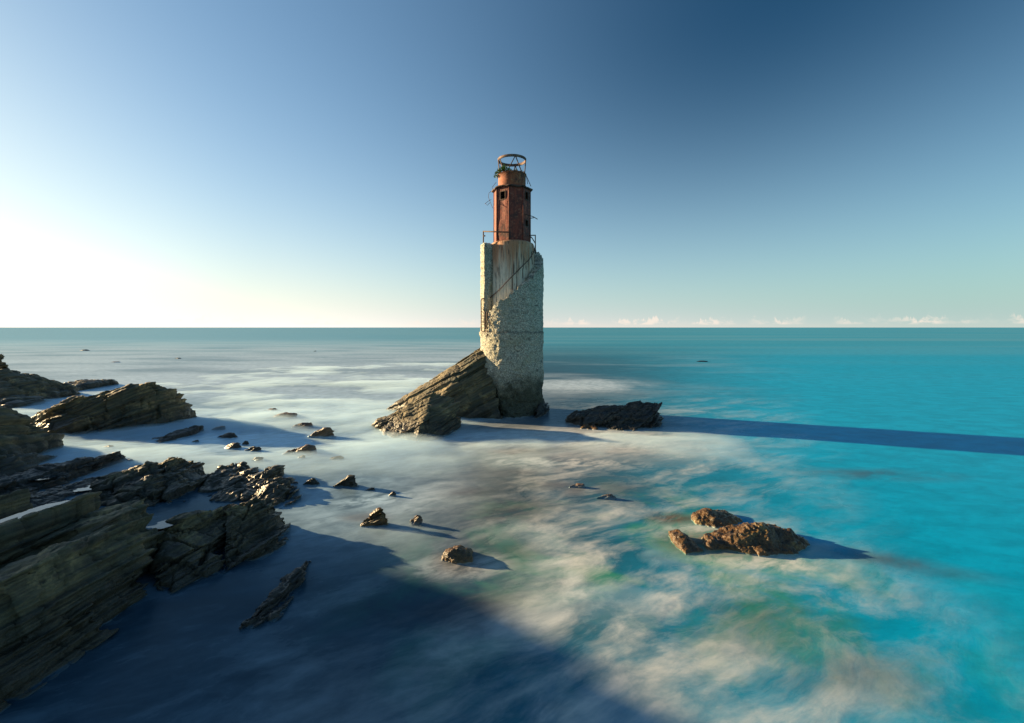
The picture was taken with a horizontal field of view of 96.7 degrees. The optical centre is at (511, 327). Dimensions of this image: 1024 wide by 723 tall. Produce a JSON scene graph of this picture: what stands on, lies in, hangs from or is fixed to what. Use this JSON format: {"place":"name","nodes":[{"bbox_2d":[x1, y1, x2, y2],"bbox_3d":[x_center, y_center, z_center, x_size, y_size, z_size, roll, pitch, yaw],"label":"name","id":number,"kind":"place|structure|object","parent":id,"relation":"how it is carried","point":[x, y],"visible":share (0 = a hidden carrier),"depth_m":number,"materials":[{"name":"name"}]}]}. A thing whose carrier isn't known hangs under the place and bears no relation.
{"place":"outdoors","nodes":[
{"label":"outdoors","id":0,"kind":"place"},
{"bbox_2d":[0,327,1023,722],"bbox_3d":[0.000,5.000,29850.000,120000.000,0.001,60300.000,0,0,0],"label":"sea","id":1,"kind":"structure","parent":0,"point":[880,469],"depth_m":10.99,"materials":[{"name":"liquid"}]},
{"bbox_2d":[0,406,64,475],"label":"rock","id":2,"kind":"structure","parent":1,"relation":"on","point":[26,444],"depth_m":17.15,"materials":[{"name":"grey stone"}]},
{"bbox_2d":[0,354,80,408],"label":"rock","id":3,"kind":"object","parent":1,"relation":"in","point":[18,389],"visible":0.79,"depth_m":31.03,"materials":[{"name":"stone"}]},
{"bbox_2d":[0,451,126,494],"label":"rock shelf","id":4,"kind":"object","parent":1,"relation":"in","point":[75,469],"visible":0.56,"depth_m":14.80,"materials":[{"name":"grey stone"}]},
{"bbox_2d":[27,475,57,480],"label":"tide pool","id":5,"kind":"structure","parent":4,"relation":"on","point":[47,477],"depth_m":14.42,"materials":[{"name":"grey liquid"}]},
{"bbox_2d":[30,477,96,507],"bbox_3d":[-13.376,5.094,12.503,2.324,0.896,4.767,0,0,20],"label":"rock shelf","id":6,"kind":"object","parent":1,"relation":"in","point":[46,496],"visible":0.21,"depth_m":13.41,"materials":[{"name":"grey stone"}]},
{"bbox_2d":[55,485,90,493],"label":"tide pool","id":7,"kind":"structure","parent":6,"relation":"on","point":[82,489],"depth_m":13.81,"materials":[{"name":"grey liquid"}]},
{"bbox_2d":[0,488,164,713],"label":"rock ledge","id":8,"kind":"object","parent":1,"relation":"on","point":[74,570],"visible":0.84,"depth_m":7.50,"materials":[{"name":"grey stone"}]},
{"bbox_2d":[0,500,69,522],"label":"tide pool","id":9,"kind":"structure","parent":8,"relation":"on","point":[36,509],"depth_m":9.21,"materials":[{"name":"grey liquid"}]},
{"bbox_2d":[65,379,118,390],"bbox_3d":[-35.111,4.933,38.048,2.786,1.327,5.473,0,0,0],"label":"reef","id":10,"kind":"object","parent":1,"relation":"on","point":[85,384],"visible":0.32,"depth_m":37.36},
{"bbox_2d":[31,382,196,435],"bbox_3d":[-20.980,4.163,22.762,8.016,2.816,4.018,0,0,-15],"label":"rock slab","id":11,"kind":"object","parent":1,"relation":"on","point":[130,406],"visible":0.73,"depth_m":22.29,"materials":[{"name":"stone"}]},
{"bbox_2d":[89,461,169,506],"bbox_3d":[-11.128,4.822,13.492,2.857,1.424,2.192,0,0,0],"label":"rock block","id":12,"kind":"object","parent":1,"relation":"on","point":[143,481],"visible":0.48,"depth_m":13.30,"materials":[{"name":"grey stone"}]},
{"bbox_2d":[152,425,203,443],"bbox_3d":[-15.434,5.100,20.785,1.825,0.900,2.853,0,0,0],"label":"rock strip","id":13,"kind":"object","parent":1,"relation":"in","point":[193,430],"visible":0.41,"depth_m":20.70,"materials":[{"name":"grey stone"}]},
{"bbox_2d":[158,457,209,503],"bbox_3d":[-10.504,4.862,14.146,1.763,1.347,3.158,0,0,-19],"label":"rock block","id":14,"kind":"object","parent":1,"relation":"on","point":[184,476],"visible":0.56,"depth_m":14.14,"materials":[{"name":"grey stone"}]},
{"bbox_2d":[148,503,234,593],"bbox_3d":[-6.987,4.852,10.068,1.654,1.435,3.317,0,0,-21],"label":"rock ledge","id":15,"kind":"object","parent":1,"relation":"on","point":[190,546],"visible":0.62,"depth_m":9.42,"materials":[{"name":"grey stone"}]},
{"bbox_2d":[147,520,182,528],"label":"tide pool","id":16,"kind":"structure","parent":15,"relation":"on","point":[161,524],"depth_m":9.76,"materials":[{"name":"grey liquid"}]},
{"bbox_2d":[211,426,225,429],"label":"rock","id":17,"kind":"object","parent":1,"relation":"on","point":[220,428],"visible":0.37,"depth_m":22.15,"materials":[{"name":"grey stone"}]},
{"bbox_2d":[216,432,237,438],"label":"rock","id":18,"kind":"object","parent":1,"relation":"on","point":[229,435],"visible":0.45,"depth_m":20.59,"materials":[{"name":"grey stone"}]},
{"bbox_2d":[197,461,258,496],"bbox_3d":[-9.222,5.124,14.858,1.621,0.938,3.130,0,0,-19],"label":"rock block","id":19,"kind":"object","parent":1,"relation":"on","point":[223,474],"visible":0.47,"depth_m":14.75,"materials":[{"name":"grey stone"}]},
{"bbox_2d":[224,442,240,448],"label":"rock","id":20,"kind":"object","parent":1,"relation":"on","point":[236,445],"visible":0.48,"depth_m":18.76,"materials":[{"name":"beige stone"}]},
{"bbox_2d":[209,465,284,502],"bbox_3d":[-8.331,5.079,14.310,1.649,0.974,2.799,0,0,0],"label":"rock block","id":21,"kind":"object","parent":1,"relation":"on","point":[246,488],"visible":0.53,"depth_m":13.88,"materials":[{"name":"grey stone"}]},
{"bbox_2d":[244,446,261,451],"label":"rock","id":22,"kind":"object","parent":1,"relation":"on","point":[253,449],"visible":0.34,"depth_m":18.43,"materials":[{"name":"stone"}]},
{"bbox_2d":[221,497,290,574],"bbox_3d":[-5.936,4.865,10.527,1.412,1.437,2.563,0,0,-18],"label":"rock ledge","id":23,"kind":"object","parent":1,"relation":"on","point":[256,528],"visible":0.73,"depth_m":10.44,"materials":[{"name":"grey stone"}]},
{"bbox_2d":[252,457,263,460],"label":"rock","id":24,"kind":"object","parent":1,"relation":"on","point":[258,459],"visible":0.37,"depth_m":17.09,"materials":[{"name":"beige stone"}]},
{"bbox_2d":[263,408,277,410],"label":"rock","id":25,"kind":"object","parent":1,"relation":"on","point":[272,409],"visible":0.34,"depth_m":27.30,"materials":[{"name":"brown stone"}]},
{"bbox_2d":[248,477,301,509],"bbox_3d":[-7.006,5.079,13.411,1.584,0.966,2.316,0,0,-22],"label":"rock block","id":26,"kind":"object","parent":1,"relation":"on","point":[279,489],"visible":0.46,"depth_m":13.34,"materials":[{"name":"grey stone"}]},
{"bbox_2d":[239,560,311,629],"bbox_3d":[-4.291,5.160,8.668,0.633,0.810,2.354,0,0,-4],"label":"reef","id":27,"kind":"object","parent":1,"relation":"on","point":[273,605],"visible":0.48,"depth_m":8.21},
{"bbox_2d":[266,412,296,418],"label":"rock","id":28,"kind":"object","parent":1,"relation":"on","point":[285,415],"visible":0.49,"depth_m":24.98,"materials":[{"name":"stone"}]},
{"bbox_2d":[282,444,316,454],"bbox_3d":[-8.434,4.982,18.181,1.471,0.662,0.800,0,0,0],"label":"rock","id":29,"kind":"object","parent":1,"relation":"on","point":[307,449],"visible":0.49,"depth_m":17.95,"materials":[{"name":"brown stone"}]},
{"bbox_2d":[291,422,312,427],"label":"rock","id":30,"kind":"object","parent":1,"relation":"on","point":[305,425],"visible":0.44,"depth_m":22.65,"materials":[{"name":"stone"}]},
{"bbox_2d":[303,478,319,485],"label":"rock","id":31,"kind":"object","parent":1,"relation":"on","point":[313,481],"visible":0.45,"depth_m":14.44,"materials":[{"name":"brown stone"}]},
{"bbox_2d":[308,427,335,437],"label":"rock","id":32,"kind":"object","parent":1,"relation":"on","point":[325,432],"visible":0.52,"depth_m":20.64,"materials":[{"name":"brown stone"}]},
{"bbox_2d":[330,456,343,459],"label":"rock","id":33,"kind":"object","parent":1,"relation":"on","point":[337,458],"visible":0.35,"depth_m":17.24,"materials":[{"name":"grey stone"}]},
{"bbox_2d":[333,475,358,487],"bbox_3d":[-5.182,4.978,14.347,0.851,0.677,0.534,0,0,0],"label":"rock","id":34,"kind":"object","parent":1,"relation":"on","point":[348,481],"visible":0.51,"depth_m":14.27,"materials":[{"name":"brown stone"}]},
{"bbox_2d":[360,507,388,526],"bbox_3d":[-3.482,4.946,11.563,0.752,0.744,0.450,0,0,0],"label":"rock","id":35,"kind":"object","parent":1,"relation":"on","point":[377,516],"visible":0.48,"depth_m":11.47,"materials":[{"name":"brown stone"}]},
{"bbox_2d":[409,515,422,525],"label":"rock","id":36,"kind":"object","parent":1,"relation":"on","point":[416,520],"visible":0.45,"depth_m":11.52,"materials":[{"name":"stone"}]},
{"bbox_2d":[371,391,461,442],"bbox_3d":[-4.850,4.390,21.785,4.764,2.410,4.400,0,0,0],"label":"rock slab","id":37,"kind":"object","parent":1,"relation":"on","point":[427,416],"visible":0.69,"depth_m":21.58,"materials":[{"name":"brown stone"}]},
{"bbox_2d":[386,347,502,419],"bbox_3d":[-4.103,3.354,26.389,7.248,4.409,3.603,0,0,0],"label":"rock slab","id":38,"kind":"object","parent":1,"relation":"on","point":[466,381],"visible":0.67,"depth_m":25.55,"materials":[{"name":"stone"}]},
{"bbox_2d":[441,545,472,563],"bbox_3d":[-1.159,5.150,9.940,0.748,0.803,0.735,0,0,0],"label":"weedy rock","id":39,"kind":"object","parent":1,"relation":"on","point":[458,554],"visible":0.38,"depth_m":9.73,"materials":[{"name":"brown stone"}]},
{"bbox_2d":[479,154,544,417],"bbox_3d":[0.024,-2.195,26.995,3.956,15.590,3.922,0,0,0],"label":"lighthouse","id":40,"kind":"object","parent":1,"relation":"in","point":[511,333],"visible":0.89,"depth_m":25.75,"materials":[{"name":"concrete"}]},
{"bbox_2d":[494,164,524,178],"bbox_3d":[-0.138,-9.153,26.589,1.943,0.732,1.023,0,0,0],"label":"wild plant","id":41,"kind":"object","parent":40,"relation":"attached to","point":[504,167],"visible":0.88,"depth_m":26.41,"materials":[{"name":"green plant"}]},
{"bbox_2d":[534,398,549,418],"bbox_3d":[1.825,4.817,26.327,0.756,1.427,3.054,0,0,14],"label":"rock","id":42,"kind":"object","parent":1,"relation":"on","point":[542,409],"visible":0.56,"depth_m":25.87,"materials":[{"name":"grey stone"}]},
{"bbox_2d":[569,483,584,487],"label":"rock","id":43,"kind":"object","parent":1,"relation":"on","point":[579,485],"visible":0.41,"depth_m":14.21,"materials":[{"name":"brown stone"}]},
{"bbox_2d":[580,424,597,429],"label":"weedy rock","id":44,"kind":"object","parent":1,"relation":"on","point":[589,426],"visible":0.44,"depth_m":22.50,"materials":[{"name":"brown stone"}]},
{"bbox_2d":[596,494,615,499],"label":"rock","id":45,"kind":"object","parent":1,"relation":"on","point":[609,496],"visible":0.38,"depth_m":13.26,"materials":[{"name":"grey stone"}]},
{"bbox_2d":[565,400,663,430],"bbox_3d":[5.392,4.792,23.625,5.557,1.733,3.689,0,0,0],"label":"rock slab","id":46,"kind":"object","parent":1,"relation":"on","point":[633,416],"visible":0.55,"depth_m":23.23,"materials":[{"name":"stone"}]},
{"bbox_2d":[668,529,703,554],"bbox_3d":[3.986,5.164,10.547,0.631,0.770,1.159,0,0,0],"label":"weedy rock","id":47,"kind":"object","parent":1,"relation":"on","point":[684,543],"visible":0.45,"depth_m":10.34,"materials":[{"name":"brown stone"}]},
{"bbox_2d":[691,508,742,527],"bbox_3d":[5.304,5.150,11.853,1.364,0.824,1.137,0,0,0],"label":"weedy rock","id":48,"kind":"object","parent":1,"relation":"on","point":[709,517],"visible":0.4,"depth_m":11.65,"materials":[{"name":"brown stone"}]},
{"bbox_2d":[701,522,810,556],"bbox_3d":[5.627,5.084,10.646,2.506,1.029,1.478,0,0,0],"label":"weedy rock","id":49,"kind":"object","parent":1,"relation":"on","point":[761,539],"visible":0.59,"depth_m":10.31,"materials":[{"name":"brown stone"}]},
{"bbox_2d":[0,0,1023,326],"label":"sky","id":50,"kind":"structure","parent":0,"point":[164,163],"materials":[{"name":"blue"}]}
]}

